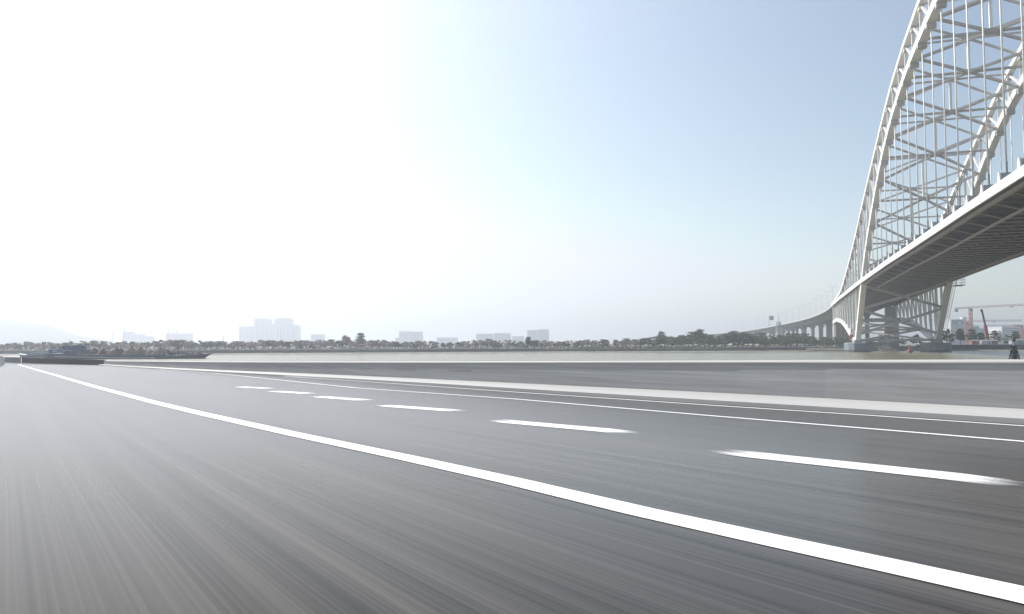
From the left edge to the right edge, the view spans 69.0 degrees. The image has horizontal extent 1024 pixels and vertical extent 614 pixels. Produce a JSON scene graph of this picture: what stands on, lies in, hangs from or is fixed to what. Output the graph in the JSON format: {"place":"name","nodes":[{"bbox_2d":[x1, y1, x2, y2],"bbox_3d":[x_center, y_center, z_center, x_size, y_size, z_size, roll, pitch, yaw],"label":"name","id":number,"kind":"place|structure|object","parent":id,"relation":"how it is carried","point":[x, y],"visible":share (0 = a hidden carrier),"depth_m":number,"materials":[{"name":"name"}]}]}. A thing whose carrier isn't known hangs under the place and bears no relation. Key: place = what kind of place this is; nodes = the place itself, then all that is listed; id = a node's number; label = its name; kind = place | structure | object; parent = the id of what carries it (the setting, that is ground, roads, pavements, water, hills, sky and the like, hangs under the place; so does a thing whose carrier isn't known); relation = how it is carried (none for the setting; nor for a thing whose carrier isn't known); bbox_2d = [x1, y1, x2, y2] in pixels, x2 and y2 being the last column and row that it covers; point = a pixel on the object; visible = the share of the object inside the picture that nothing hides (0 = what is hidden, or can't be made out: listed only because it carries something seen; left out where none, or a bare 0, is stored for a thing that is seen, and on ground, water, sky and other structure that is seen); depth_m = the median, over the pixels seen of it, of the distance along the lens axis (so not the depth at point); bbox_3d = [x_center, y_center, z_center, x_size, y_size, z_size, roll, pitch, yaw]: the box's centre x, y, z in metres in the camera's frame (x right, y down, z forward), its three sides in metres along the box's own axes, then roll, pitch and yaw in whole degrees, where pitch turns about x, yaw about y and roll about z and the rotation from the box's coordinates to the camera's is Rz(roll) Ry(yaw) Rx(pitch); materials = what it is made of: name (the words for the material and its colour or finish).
{"place":"outdoors","nodes":[
{"label":"outdoors","id":0,"kind":"place"},
{"bbox_2d":[0,320,152,346],"bbox_3d":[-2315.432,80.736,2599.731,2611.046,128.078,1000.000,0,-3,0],"label":"hill","id":1,"kind":"structure","parent":0,"point":[15,331],"depth_m":2262.81,"materials":[{"name":"grey"}]},
{"bbox_2d":[0,362,1023,613],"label":"road","id":2,"kind":"structure","parent":0,"point":[110,502],"depth_m":5.19,"materials":[{"name":"grey asphalt"}]},
{"bbox_2d":[0,356,4,365],"bbox_3d":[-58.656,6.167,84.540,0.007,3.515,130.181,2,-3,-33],"label":"concrete barrier","id":3,"kind":"object","parent":2,"relation":"on","point":[2,358],"visible":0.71,"depth_m":115.25,"materials":[{"name":"white paint"}]},
{"bbox_2d":[4,357,20,362],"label":"concrete barrier","id":4,"kind":"object","parent":2,"relation":"on","point":[13,359],"visible":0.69,"depth_m":155.04,"materials":[{"name":"grey concrete"}]},
{"bbox_2d":[22,358,105,364],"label":"concrete barrier","id":5,"kind":"object","parent":2,"relation":"on","point":[63,361],"visible":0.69,"depth_m":137.46,"materials":[{"name":"grey concrete"}]},
{"bbox_2d":[269,391,309,393],"bbox_3d":[-6.746,2.592,22.648,0.541,0.036,2.710,3,-4,-43],"label":"lane marking","id":6,"kind":"object","parent":2,"relation":"on","point":[290,392],"visible":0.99,"depth_m":22.44,"materials":[{"name":"paint"}]},
{"bbox_2d":[311,396,369,400],"bbox_3d":[-4.413,2.345,19.139,0.540,0.039,2.900,2,-4,-42],"label":"lane marking","id":7,"kind":"object","parent":2,"relation":"on","point":[341,398],"visible":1,"depth_m":19.01,"materials":[{"name":"paint"}]},
{"bbox_2d":[378,405,465,410],"bbox_3d":[-1.937,2.079,15.335,0.532,0.037,2.827,3,-4,-44],"label":"lane marking","id":8,"kind":"object","parent":2,"relation":"on","point":[424,408],"visible":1,"depth_m":15.15,"materials":[{"name":"paint"}]},
{"bbox_2d":[18,364,1023,603],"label":"lane marking","id":9,"kind":"object","parent":2,"relation":"on","point":[991,587],"visible":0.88,"depth_m":4.45,"materials":[{"name":"paint"}]},
{"bbox_2d":[99,359,1023,423],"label":"flat paved ground","id":10,"kind":"structure","parent":2,"relation":"on","point":[987,390],"depth_m":18.32,"materials":[{"name":"grey concrete"}]},
{"bbox_2d":[492,419,634,432],"bbox_3d":[0.680,1.790,11.211,0.509,0.041,3.152,2,-4,-42],"label":"lane marking","id":11,"kind":"object","parent":2,"relation":"on","point":[609,430],"visible":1,"depth_m":11.10,"materials":[{"name":"paint"}]},
{"bbox_2d":[162,369,1023,441],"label":"lane marking","id":12,"kind":"object","parent":2,"relation":"on","point":[706,415],"visible":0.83,"depth_m":12.62,"materials":[{"name":"paint"}]},
{"bbox_2d":[286,376,1023,425],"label":"lane marking","id":13,"kind":"object","parent":2,"relation":"on","point":[730,406],"visible":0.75,"depth_m":15.36,"materials":[{"name":"paint"}]},
{"bbox_2d":[713,449,1018,485],"bbox_3d":[3.173,1.500,7.091,0.488,0.041,3.022,2,-4,-40],"label":"lane marking","id":14,"kind":"object","parent":2,"relation":"on","point":[882,468],"visible":1,"depth_m":6.89,"materials":[{"name":"paint"}]},
{"bbox_2d":[0,351,1023,363],"bbox_3d":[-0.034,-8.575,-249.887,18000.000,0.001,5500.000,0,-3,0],"label":"river","id":15,"kind":"structure","parent":0,"point":[681,356],"depth_m":252.73,"materials":[{"name":"grey liquid"}]},
{"bbox_2d":[19,352,46,357],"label":"river boat","id":16,"kind":"object","parent":15,"relation":"on","point":[33,355],"visible":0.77,"depth_m":282.30,"materials":[{"name":"blue paint"}]},
{"bbox_2d":[37,340,212,358],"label":"cargo barge","id":17,"kind":"object","parent":15,"relation":"on","point":[68,351],"visible":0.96,"depth_m":246.87,"materials":[{"name":"grey metal"}]},
{"bbox_2d":[87,348,98,353],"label":"ore heap","id":18,"kind":"object","parent":17,"relation":"in","point":[95,351],"visible":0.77,"depth_m":250.35,"materials":[{"name":"grey gravel"}]},
{"bbox_2d":[97,348,107,354],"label":"ore heap","id":19,"kind":"object","parent":17,"relation":"in","point":[103,351],"visible":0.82,"depth_m":250.43,"materials":[{"name":"grey gravel"}]},
{"bbox_2d":[106,347,119,354],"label":"ore heap","id":20,"kind":"object","parent":17,"relation":"in","point":[114,351],"visible":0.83,"depth_m":249.59,"materials":[{"name":"grey gravel"}]},
{"bbox_2d":[121,347,135,354],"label":"ore heap","id":21,"kind":"object","parent":17,"relation":"in","point":[130,350],"visible":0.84,"depth_m":249.32,"materials":[{"name":"grey gravel"}]},
{"bbox_2d":[135,347,146,354],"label":"ore heap","id":22,"kind":"object","parent":17,"relation":"in","point":[140,351],"visible":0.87,"depth_m":250.05,"materials":[{"name":"grey gravel"}]},
{"bbox_2d":[150,347,169,355],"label":"ore heap","id":23,"kind":"object","parent":17,"relation":"in","point":[160,350],"visible":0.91,"depth_m":249.46,"materials":[{"name":"grey gravel"}]},
{"bbox_2d":[831,0,1023,351],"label":"arch bridge","id":24,"kind":"structure","parent":15,"relation":"in","point":[975,232],"depth_m":260.94,"materials":[{"name":"white paint"}]},
{"bbox_2d":[1009,336,1021,358],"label":"channel buoy","id":25,"kind":"object","parent":15,"relation":"on","point":[1014,353],"visible":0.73,"depth_m":161.54,"materials":[{"name":"grey"}]},
{"bbox_2d":[0,343,1023,354],"bbox_3d":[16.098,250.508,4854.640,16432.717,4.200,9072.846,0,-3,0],"label":"bank","id":26,"kind":"structure","parent":0,"point":[904,345],"depth_m":409.49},
{"bbox_2d":[0,350,214,353],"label":"river wall","id":27,"kind":"structure","parent":26,"relation":"on","point":[25,351],"depth_m":382.41,"materials":[{"name":"concrete"}]},
{"bbox_2d":[116,342,127,348],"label":"tree","id":28,"kind":"object","parent":26,"relation":"on","point":[122,345],"visible":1,"depth_m":389.10,"materials":[{"name":"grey plant"}]},
{"bbox_2d":[122,332,154,344],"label":"office block","id":29,"kind":"structure","parent":26,"relation":"on","point":[133,337],"depth_m":2399.51,"materials":[{"name":"grey"}]},
{"bbox_2d":[151,341,161,349],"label":"tree","id":30,"kind":"object","parent":26,"relation":"on","point":[156,343],"visible":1,"depth_m":388.83,"materials":[{"name":"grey plant"}]},
{"bbox_2d":[168,340,177,349],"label":"tree","id":31,"kind":"object","parent":26,"relation":"on","point":[172,344],"visible":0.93,"depth_m":388.88,"materials":[{"name":"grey plant"}]},
{"bbox_2d":[165,333,192,345],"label":"office block","id":32,"kind":"structure","parent":26,"relation":"on","point":[183,336],"depth_m":2398.49,"materials":[{"name":"grey"}]},
{"bbox_2d":[206,341,215,346],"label":"tree","id":33,"kind":"object","parent":26,"relation":"on","point":[210,344],"visible":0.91,"depth_m":389.41,"materials":[{"name":"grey plant"}]},
{"bbox_2d":[213,341,223,349],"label":"tree","id":34,"kind":"object","parent":26,"relation":"on","point":[218,344],"visible":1,"depth_m":386.38,"materials":[{"name":"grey plant"}]},
{"bbox_2d":[229,341,239,349],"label":"tree","id":35,"kind":"object","parent":26,"relation":"on","point":[233,344],"visible":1,"depth_m":387.09,"materials":[{"name":"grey plant"}]},
{"bbox_2d":[239,326,253,342],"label":"apartment tower","id":36,"kind":"structure","parent":26,"relation":"on","point":[246,333],"depth_m":2608.84,"materials":[{"name":"grey"}]},
{"bbox_2d":[253,318,271,343],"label":"apartment tower","id":37,"kind":"structure","parent":26,"relation":"on","point":[261,328],"depth_m":2599.54,"materials":[{"name":"grey concrete"}]},
{"bbox_2d":[270,324,273,339],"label":"apartment tower","id":38,"kind":"structure","parent":26,"relation":"on","point":[271,331],"depth_m":2605.09,"materials":[{"name":"grey concrete"}]},
{"bbox_2d":[274,340,286,346],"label":"tree","id":39,"kind":"object","parent":26,"relation":"on","point":[279,342],"visible":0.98,"depth_m":393.79,"materials":[{"name":"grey plant"}]},
{"bbox_2d":[274,318,293,342],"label":"apartment tower","id":40,"kind":"structure","parent":26,"relation":"on","point":[282,326],"depth_m":2599.54,"materials":[{"name":"grey concrete"}]},
{"bbox_2d":[291,325,300,344],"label":"apartment tower","id":41,"kind":"structure","parent":26,"relation":"on","point":[296,332],"depth_m":2603.17,"materials":[{"name":"grey concrete"}]},
{"bbox_2d":[300,340,311,346],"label":"tree","id":42,"kind":"object","parent":26,"relation":"on","point":[305,344],"visible":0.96,"depth_m":398.98,"materials":[{"name":"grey plant"}]},
{"bbox_2d":[311,334,324,345],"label":"office block","id":43,"kind":"structure","parent":26,"relation":"on","point":[318,337],"depth_m":2398.23,"materials":[{"name":"grey"}]},
{"bbox_2d":[314,341,327,346],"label":"tree","id":44,"kind":"object","parent":26,"relation":"on","point":[320,344],"visible":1,"depth_m":393.64,"materials":[{"name":"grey plant"}]},
{"bbox_2d":[341,335,351,344],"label":"tree","id":45,"kind":"object","parent":26,"relation":"on","point":[345,338],"visible":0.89,"depth_m":406.35,"materials":[{"name":"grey plant"}]},
{"bbox_2d":[350,341,362,346],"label":"tree","id":46,"kind":"object","parent":26,"relation":"on","point":[356,343],"visible":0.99,"depth_m":396.69,"materials":[{"name":"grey plant"}]},
{"bbox_2d":[355,333,364,343],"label":"tree","id":47,"kind":"object","parent":26,"relation":"on","point":[360,337],"visible":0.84,"depth_m":406.99,"materials":[{"name":"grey plant"}]},
{"bbox_2d":[361,341,370,348],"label":"tree","id":48,"kind":"object","parent":26,"relation":"on","point":[364,344],"visible":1,"depth_m":397.39,"materials":[{"name":"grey plant"}]},
{"bbox_2d":[371,340,381,348],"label":"tree","id":49,"kind":"object","parent":26,"relation":"on","point":[375,342],"visible":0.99,"depth_m":400.95,"materials":[{"name":"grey plant"}]},
{"bbox_2d":[216,348,542,352],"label":"river wall","id":50,"kind":"structure","parent":26,"relation":"on","point":[377,350],"depth_m":390.30,"materials":[{"name":"concrete"}]},
{"bbox_2d":[395,331,422,345],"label":"office block","id":51,"kind":"structure","parent":26,"relation":"on","point":[407,336],"depth_m":2249.06,"materials":[{"name":"grey"}]},
{"bbox_2d":[0,345,842,350],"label":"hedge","id":52,"kind":"object","parent":26,"relation":"on","point":[468,347],"visible":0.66,"depth_m":408.19,"materials":[{"name":"green plant"}]},
{"bbox_2d":[437,337,457,345],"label":"office block","id":53,"kind":"structure","parent":26,"relation":"on","point":[446,340],"depth_m":2247.76,"materials":[{"name":"grey"}]},
{"bbox_2d":[476,333,523,345],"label":"office block","id":54,"kind":"structure","parent":26,"relation":"on","point":[502,337],"depth_m":2150.10,"materials":[{"name":"grey"}]},
{"bbox_2d":[530,340,538,347],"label":"tree","id":55,"kind":"object","parent":26,"relation":"on","point":[533,342],"visible":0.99,"depth_m":418.40,"materials":[{"name":"green plant"}]},
{"bbox_2d":[527,329,548,342],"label":"office block","id":56,"kind":"structure","parent":26,"relation":"on","point":[540,335],"depth_m":2149.99,"materials":[{"name":"grey concrete"}]},
{"bbox_2d":[595,339,609,346],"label":"tree","id":57,"kind":"object","parent":26,"relation":"on","point":[600,345],"visible":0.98,"depth_m":416.40,"materials":[{"name":"green plant"}]},
{"bbox_2d":[543,348,716,350],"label":"river wall","id":58,"kind":"structure","parent":26,"relation":"on","point":[693,349],"depth_m":409.06,"materials":[{"name":"concrete"}]},
{"bbox_2d":[638,338,646,344],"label":"tree","id":59,"kind":"object","parent":26,"relation":"on","point":[643,342],"visible":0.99,"depth_m":416.01,"materials":[{"name":"green plant"}]},
{"bbox_2d":[573,346,724,350],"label":"river wall","id":60,"kind":"structure","parent":26,"relation":"on","point":[648,349],"depth_m":409.60,"materials":[{"name":"grey concrete"}]},
{"bbox_2d":[653,336,664,345],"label":"tree","id":61,"kind":"object","parent":26,"relation":"on","point":[659,340],"visible":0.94,"depth_m":422.49,"materials":[{"name":"green plant"}]},
{"bbox_2d":[662,336,680,345],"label":"tree","id":62,"kind":"object","parent":26,"relation":"on","point":[671,338],"visible":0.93,"depth_m":416.45,"materials":[{"name":"green plant"}]},
{"bbox_2d":[669,337,684,347],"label":"tree","id":63,"kind":"object","parent":26,"relation":"on","point":[678,342],"visible":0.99,"depth_m":416.33,"materials":[{"name":"green plant"}]},
{"bbox_2d":[684,331,696,342],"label":"tree","id":64,"kind":"object","parent":26,"relation":"on","point":[692,333],"visible":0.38,"depth_m":432.77,"materials":[{"name":"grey plant"}]},
{"bbox_2d":[694,329,705,345],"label":"tree","id":65,"kind":"object","parent":26,"relation":"on","point":[699,333],"visible":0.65,"depth_m":429.58,"materials":[{"name":"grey plant"}]},
{"bbox_2d":[699,338,710,346],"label":"tree","id":66,"kind":"object","parent":26,"relation":"on","point":[705,342],"visible":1,"depth_m":417.86,"materials":[{"name":"green plant"}]},
{"bbox_2d":[701,335,717,347],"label":"tree","id":67,"kind":"object","parent":26,"relation":"on","point":[708,337],"visible":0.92,"depth_m":420.16,"materials":[{"name":"green plant"}]},
{"bbox_2d":[715,334,735,346],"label":"tree","id":68,"kind":"object","parent":26,"relation":"on","point":[725,339],"visible":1,"depth_m":418.16,"materials":[{"name":"green plant"}]},
{"bbox_2d":[723,332,739,346],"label":"tree","id":69,"kind":"object","parent":26,"relation":"on","point":[733,335],"visible":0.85,"depth_m":419.62,"materials":[{"name":"green plant"}]},
{"bbox_2d":[736,332,753,346],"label":"tree","id":70,"kind":"object","parent":26,"relation":"on","point":[741,336],"visible":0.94,"depth_m":416.90,"materials":[{"name":"green plant"}]},
{"bbox_2d":[742,334,759,343],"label":"tree","id":71,"kind":"object","parent":26,"relation":"on","point":[749,339],"visible":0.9,"depth_m":416.60,"materials":[{"name":"green plant"}]},
{"bbox_2d":[749,336,760,343],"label":"tree","id":72,"kind":"object","parent":26,"relation":"on","point":[757,339],"visible":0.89,"depth_m":417.52,"materials":[{"name":"green plant"}]},
{"bbox_2d":[754,332,769,338],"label":"tree","id":73,"kind":"object","parent":26,"relation":"on","point":[759,334],"visible":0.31,"depth_m":431.88,"materials":[{"name":"green plant"}]},
{"bbox_2d":[757,337,767,346],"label":"tree","id":74,"kind":"object","parent":26,"relation":"on","point":[761,341],"visible":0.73,"depth_m":419.90,"materials":[{"name":"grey plant"}]},
{"bbox_2d":[769,338,780,344],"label":"tree","id":75,"kind":"object","parent":26,"relation":"on","point":[776,340],"visible":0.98,"depth_m":418.26,"materials":[{"name":"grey plant"}]},
{"bbox_2d":[670,306,882,345],"bbox_3d":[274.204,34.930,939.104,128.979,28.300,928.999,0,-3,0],"label":"approach viaduct","id":76,"kind":"object","parent":26,"relation":"on","point":[821,319],"visible":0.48,"depth_m":679.02,"materials":[{"name":"concrete"}]},
{"bbox_2d":[717,346,843,350],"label":"river wall","id":77,"kind":"structure","parent":26,"relation":"on","point":[761,348],"depth_m":410.93,"materials":[{"name":"concrete"}]},
{"bbox_2d":[781,338,793,346],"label":"tree","id":78,"kind":"object","parent":26,"relation":"on","point":[787,340],"visible":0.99,"depth_m":419.76,"materials":[{"name":"green plant"}]},
{"bbox_2d":[788,336,804,346],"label":"tree","id":79,"kind":"object","parent":26,"relation":"on","point":[795,338],"visible":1,"depth_m":419.12,"materials":[{"name":"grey plant"}]},
{"bbox_2d":[823,337,835,344],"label":"tree","id":80,"kind":"object","parent":26,"relation":"on","point":[830,341],"visible":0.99,"depth_m":422.64,"materials":[{"name":"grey plant"}]},
{"bbox_2d":[841,338,851,344],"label":"tree","id":81,"kind":"object","parent":26,"relation":"on","point":[846,340],"visible":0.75,"depth_m":423.73,"materials":[{"name":"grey plant"}]},
{"bbox_2d":[806,346,919,350],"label":"revetment rocks","id":82,"kind":"object","parent":26,"relation":"on","point":[871,349],"visible":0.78,"depth_m":413.97,"materials":[{"name":"grey stone"}]},
{"bbox_2d":[862,342,890,345],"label":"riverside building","id":83,"kind":"structure","parent":26,"relation":"on","point":[878,344],"depth_m":454.53,"materials":[{"name":"grey concrete"}]},
{"bbox_2d":[909,334,920,344],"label":"tree","id":84,"kind":"object","parent":26,"relation":"on","point":[918,336],"visible":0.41,"depth_m":453.82,"materials":[{"name":"green plant"}]},
{"bbox_2d":[941,328,955,341],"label":"tree","id":85,"kind":"object","parent":26,"relation":"on","point":[946,336],"visible":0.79,"depth_m":458.46,"materials":[{"name":"green plant"}]},
{"bbox_2d":[955,328,966,343],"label":"tree","id":86,"kind":"object","parent":26,"relation":"on","point":[960,335],"visible":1,"depth_m":453.30,"materials":[{"name":"green plant"}]},
{"bbox_2d":[942,317,984,343],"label":"apartment building","id":87,"kind":"structure","parent":26,"relation":"on","point":[954,325],"depth_m":999.91,"materials":[{"name":"grey concrete"}]},
{"bbox_2d":[916,344,1023,349],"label":"river wall","id":88,"kind":"structure","parent":26,"relation":"on","point":[976,346],"depth_m":413.31,"materials":[{"name":"concrete"}]},
{"bbox_2d":[966,329,975,340],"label":"tree","id":89,"kind":"object","parent":26,"relation":"on","point":[972,332],"visible":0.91,"depth_m":468.45,"materials":[{"name":"green plant"}]},
{"bbox_2d":[969,340,979,343],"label":"site hut","id":90,"kind":"object","parent":26,"relation":"on","point":[974,341],"visible":0.76,"depth_m":437.98,"materials":[{"name":"brown paint"}]},
{"bbox_2d":[974,332,987,339],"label":"tree","id":91,"kind":"object","parent":26,"relation":"on","point":[979,336],"visible":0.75,"depth_m":453.80,"materials":[{"name":"green plant"}]},
{"bbox_2d":[980,309,989,339],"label":"mobile crane","id":92,"kind":"object","parent":26,"relation":"on","point":[985,327],"visible":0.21,"depth_m":469.71,"materials":[{"name":"red paint"}]},
{"bbox_2d":[980,340,991,343],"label":"site hut","id":93,"kind":"object","parent":26,"relation":"on","point":[985,341],"visible":0.76,"depth_m":437.98,"materials":[{"name":"grey metal"}]},
{"bbox_2d":[954,304,1023,334],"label":"tower crane","id":94,"kind":"object","parent":26,"relation":"on","point":[970,318],"visible":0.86,"depth_m":640.16,"materials":[{"name":"brown paint"}]},
{"bbox_2d":[960,320,1020,343],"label":"tower crane","id":95,"kind":"object","parent":26,"relation":"on","point":[966,322],"visible":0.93,"depth_m":759.35,"materials":[{"name":"brown paint"}]},
{"bbox_2d":[988,330,1001,341],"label":"tree","id":96,"kind":"object","parent":26,"relation":"on","point":[996,336],"visible":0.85,"depth_m":448.83,"materials":[{"name":"green plant"}]},
{"bbox_2d":[988,325,1023,343],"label":"apartment building","id":97,"kind":"structure","parent":26,"relation":"on","point":[1006,330],"depth_m":999.76,"materials":[{"name":"grey"}]},
{"bbox_2d":[988,325,1023,339],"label":"tower crane","id":98,"kind":"object","parent":26,"relation":"on","point":[1021,327],"visible":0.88,"depth_m":799.06,"materials":[{"name":"brown paint"}]},
{"bbox_2d":[1009,331,1020,338],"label":"tree","id":99,"kind":"object","parent":26,"relation":"on","point":[1015,335],"visible":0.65,"depth_m":454.40,"materials":[{"name":"green plant"}]},
{"bbox_2d":[1009,339,1023,343],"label":"site hut","id":100,"kind":"object","parent":26,"relation":"on","point":[1019,341],"visible":0.76,"depth_m":437.98,"materials":[{"name":"grey metal"}]},
{"bbox_2d":[0,0,1023,345],"label":"sky","id":101,"kind":"structure","parent":0,"point":[576,170],"materials":[{"name":"white"}]},
{"bbox_2d":[775,313,782,336],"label":"lattice tower","id":102,"kind":"structure","parent":0,"point":[779,326],"depth_m":559.64,"materials":[{"name":"silver metal"}]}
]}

